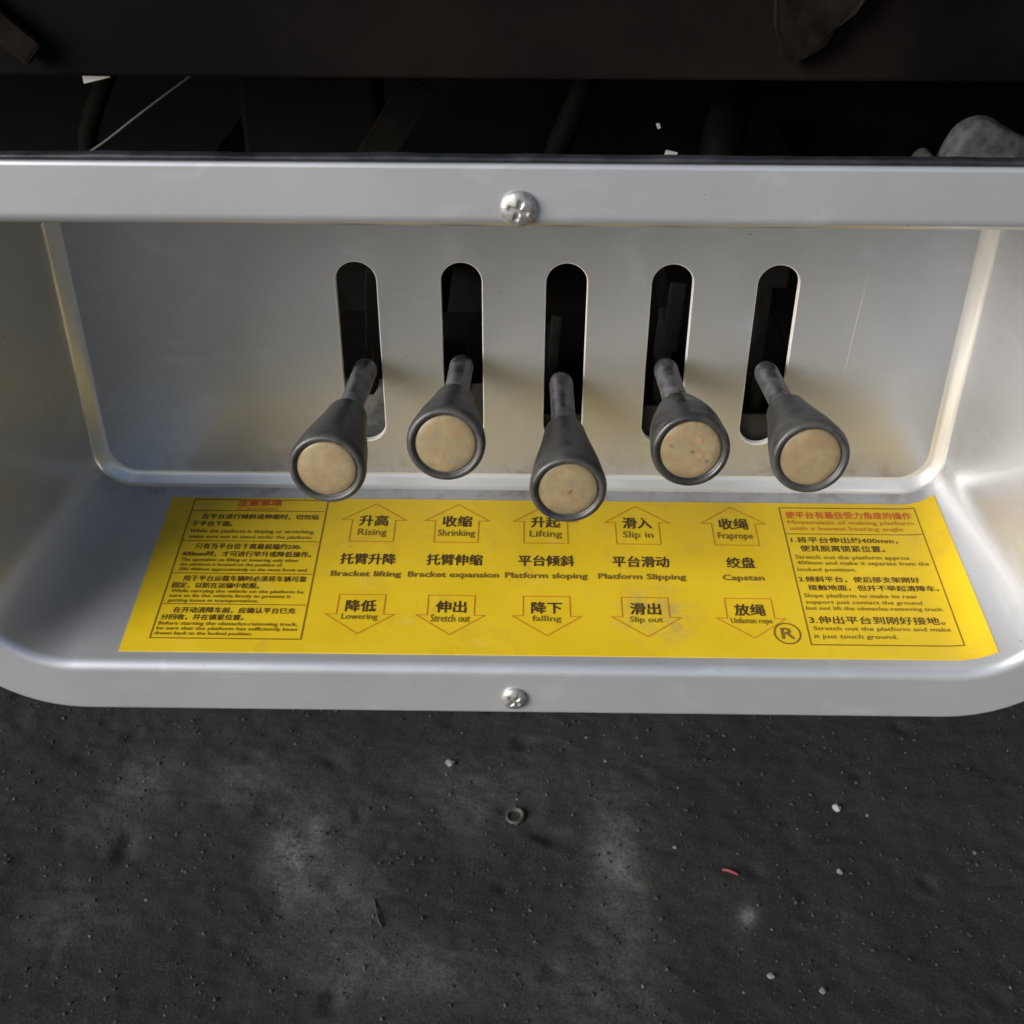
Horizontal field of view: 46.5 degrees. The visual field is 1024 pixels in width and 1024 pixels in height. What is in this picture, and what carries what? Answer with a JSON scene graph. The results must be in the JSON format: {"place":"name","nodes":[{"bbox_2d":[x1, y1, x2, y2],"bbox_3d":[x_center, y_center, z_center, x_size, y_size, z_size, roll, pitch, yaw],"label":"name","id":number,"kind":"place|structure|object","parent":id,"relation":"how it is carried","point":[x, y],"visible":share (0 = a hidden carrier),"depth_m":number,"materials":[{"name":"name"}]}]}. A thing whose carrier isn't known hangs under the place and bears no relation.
{"place":"outdoors","nodes":[
{"label":"outdoors","id":0,"kind":"place"},
{"bbox_2d":[0,686,1023,1023],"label":"ground","id":1,"kind":"structure","parent":0,"point":[696,952],"depth_m":1.27,"materials":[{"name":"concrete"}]},
{"bbox_2d":[374,898,381,927],"bbox_3d":[-0.138,0.410,1.221,0.004,0.003,0.036,-10,35,-14],"label":"twig","id":2,"kind":"object","parent":1,"relation":"on","point":[377,913],"visible":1,"depth_m":1.22,"materials":[{"name":"grey"}]},
{"bbox_2d":[445,759,454,766],"bbox_3d":[-0.072,0.294,1.395,0.012,0.008,0.010,15,37,20],"label":"pebble","id":3,"kind":"object","parent":1,"relation":"on","point":[449,762],"visible":1,"depth_m":1.39,"materials":[{"name":"grey stone"}]},
{"bbox_2d":[0,688,1023,1023],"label":"grit","id":4,"kind":"object","parent":1,"relation":"on","point":[480,864],"visible":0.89,"depth_m":1.27,"materials":[{"name":"black gravel"}]},
{"bbox_2d":[505,807,524,823],"bbox_3d":[0.004,0.340,1.331,0.023,0.007,0.023,-6,41,5],"label":"metal ring","id":5,"kind":"object","parent":1,"relation":"on","point":[521,819],"visible":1,"depth_m":1.33,"materials":[{"name":"metal"}]},
{"bbox_2d":[722,868,738,875],"bbox_3d":[0.232,0.381,1.264,0.017,0.004,0.009,1,34,1],"label":"red scrap","id":6,"kind":"object","parent":1,"relation":"on","point":[730,871],"visible":1,"depth_m":1.26,"materials":[{"name":"red plastic"}]},
{"bbox_2d":[767,973,774,978],"bbox_3d":[0.253,0.454,1.166,0.008,0.005,0.007,1,34,1],"label":"pebble","id":7,"kind":"object","parent":1,"relation":"on","point":[770,975],"visible":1,"depth_m":1.16,"materials":[{"name":"grey stone"}]},
{"bbox_2d":[819,987,825,993],"bbox_3d":[0.300,0.462,1.152,0.007,0.006,0.008,1,34,1],"label":"pebble","id":8,"kind":"object","parent":1,"relation":"on","point":[822,990],"visible":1,"depth_m":1.15,"materials":[{"name":"grey stone"}]},
{"bbox_2d":[832,803,841,811],"bbox_3d":[0.366,0.333,1.343,0.010,0.009,0.011,1,34,1],"label":"pebble","id":9,"kind":"object","parent":1,"relation":"on","point":[836,807],"visible":1,"depth_m":1.34,"materials":[{"name":"grey stone"}]},
{"bbox_2d":[665,150,677,154],"bbox_3d":[0.082,-0.183,0.612,0.006,0.003,0.001,11,34,-6],"label":"paper scrap","id":10,"kind":"object","parent":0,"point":[668,152],"visible":0.51,"depth_m":0.61,"materials":[{"name":"white paper"}]},
{"bbox_3d":[0.040,-0.981,1.247,2.800,0.039,2.170,1,34,1],"label":"truck deck","id":11,"kind":"object","parent":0,"visible":0},
{"bbox_2d":[0,0,1023,81],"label":"deck side rail","id":12,"kind":"object","parent":11,"relation":"attached to","point":[936,40],"visible":1,"depth_m":0.50,"materials":[{"name":"black metal"}]},
{"bbox_2d":[0,7,42,64],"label":"brace","id":13,"kind":"object","parent":12,"relation":"attached to","point":[20,42],"visible":1,"depth_m":0.49,"materials":[{"name":"brown metal"}]},
{"bbox_2d":[82,76,109,83],"bbox_3d":[-0.181,-0.189,0.520,0.012,0.003,0.001,1,34,1],"label":"paper scrap","id":14,"kind":"object","parent":12,"relation":"attached to","point":[87,79],"visible":1,"depth_m":0.52,"materials":[{"name":"white paper"}]},
{"bbox_2d":[774,0,865,64],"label":"rusty bracket","id":15,"kind":"object","parent":12,"relation":"attached to","point":[805,30],"visible":1,"depth_m":0.48,"materials":[{"name":"brown metal"}]},
{"bbox_2d":[0,75,1023,345],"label":"frame rail","id":16,"kind":"object","parent":11,"relation":"attached to","point":[628,115],"visible":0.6,"depth_m":0.81,"materials":[{"name":"black metal"}]},
{"bbox_2d":[78,76,116,150],"bbox_3d":[-0.186,-0.249,0.609,0.092,0.262,0.028,-16,37,-22],"label":"hydraulic hose","id":17,"kind":"object","parent":16,"relation":"attached to","point":[99,95],"visible":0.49,"depth_m":0.61,"materials":[{"name":"black rubber"}]},
{"bbox_2d":[91,76,192,149],"bbox_3d":[-0.190,-0.205,0.613,0.072,0.047,0.008,1,34,1],"label":"wire","id":18,"kind":"object","parent":16,"relation":"attached to","point":[130,121],"visible":0.76,"depth_m":0.61,"materials":[{"name":"grey metal"}]},
{"bbox_2d":[237,77,384,152],"bbox_3d":[-0.106,-0.227,0.632,0.072,0.140,0.038,1,34,1],"label":"dark box","id":19,"kind":"object","parent":16,"relation":"attached to","point":[309,114],"visible":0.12,"depth_m":0.62,"materials":[{"name":"black metal"}]},
{"bbox_2d":[357,78,435,151],"bbox_3d":[-0.068,-0.189,0.620,0.018,0.080,0.003,30,30,-18],"label":"flat bar","id":20,"kind":"object","parent":16,"relation":"attached to","point":[401,113],"visible":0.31,"depth_m":0.61,"materials":[{"name":"black metal"}]},
{"bbox_2d":[0,150,1023,716],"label":"control tray","id":21,"kind":"object","parent":16,"relation":"attached to","point":[172,388],"visible":0.98,"depth_m":0.52,"materials":[{"name":"silver metal"}]},
{"bbox_2d":[912,148,932,156],"bbox_3d":[0.159,-0.137,0.463,0.008,0.007,0.011,1,34,1],"label":"cast lug","id":22,"kind":"object","parent":21,"relation":"in","point":[922,152],"visible":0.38,"depth_m":0.46,"materials":[{"name":"grey metal"}]},
{"bbox_2d":[936,115,1023,157],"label":"cast lug","id":23,"kind":"object","parent":21,"relation":"in","point":[979,136],"visible":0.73,"depth_m":0.45,"materials":[{"name":"grey metal"}]},
{"bbox_2d":[339,265,789,440],"bbox_3d":[0.025,-0.088,0.616,0.250,0.150,0.137,1,34,1],"label":"hydraulic valve","id":24,"kind":"object","parent":16,"relation":"attached to","point":[564,337],"visible":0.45,"depth_m":0.59,"materials":[{"name":"black metal"}]},
{"bbox_2d":[288,358,378,501],"bbox_3d":[-0.067,-0.036,0.547,0.031,0.088,0.170,2,31,3],"label":"control lever","id":25,"kind":"object","parent":24,"relation":"attached to","point":[328,459],"visible":0.96,"depth_m":0.46,"materials":[{"name":"grey metal"}]},
{"bbox_2d":[407,354,485,479],"bbox_3d":[-0.023,-0.039,0.544,0.030,0.085,0.178,1,26,1],"label":"control lever","id":26,"kind":"object","parent":24,"relation":"attached to","point":[446,439],"visible":1,"depth_m":0.45,"materials":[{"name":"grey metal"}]},
{"bbox_2d":[529,371,606,521],"bbox_3d":[0.022,-0.032,0.548,0.030,0.083,0.167,0,33,0],"label":"control lever","id":27,"kind":"object","parent":24,"relation":"attached to","point":[568,482],"visible":0.99,"depth_m":0.47,"materials":[{"name":"grey metal"}]},
{"bbox_2d":[649,358,729,485],"bbox_3d":[0.069,-0.038,0.544,0.030,0.085,0.177,1,26,0],"label":"control lever","id":28,"kind":"object","parent":24,"relation":"attached to","point":[689,440],"visible":0.96,"depth_m":0.46,"materials":[{"name":"grey metal"}]},
{"bbox_2d":[742,361,849,492],"bbox_3d":[0.114,-0.036,0.544,0.030,0.084,0.175,0,27,0],"label":"control lever","id":29,"kind":"object","parent":24,"relation":"attached to","point":[808,448],"visible":0.94,"depth_m":0.46,"materials":[{"name":"grey metal"}]},
{"bbox_2d":[544,79,598,153],"bbox_3d":[0.032,-0.247,0.591,0.041,0.242,0.033,1,34,1],"label":"hydraulic hose","id":30,"kind":"object","parent":16,"relation":"attached to","point":[572,115],"visible":0.47,"depth_m":0.61,"materials":[{"name":"black rubber"}]}
]}

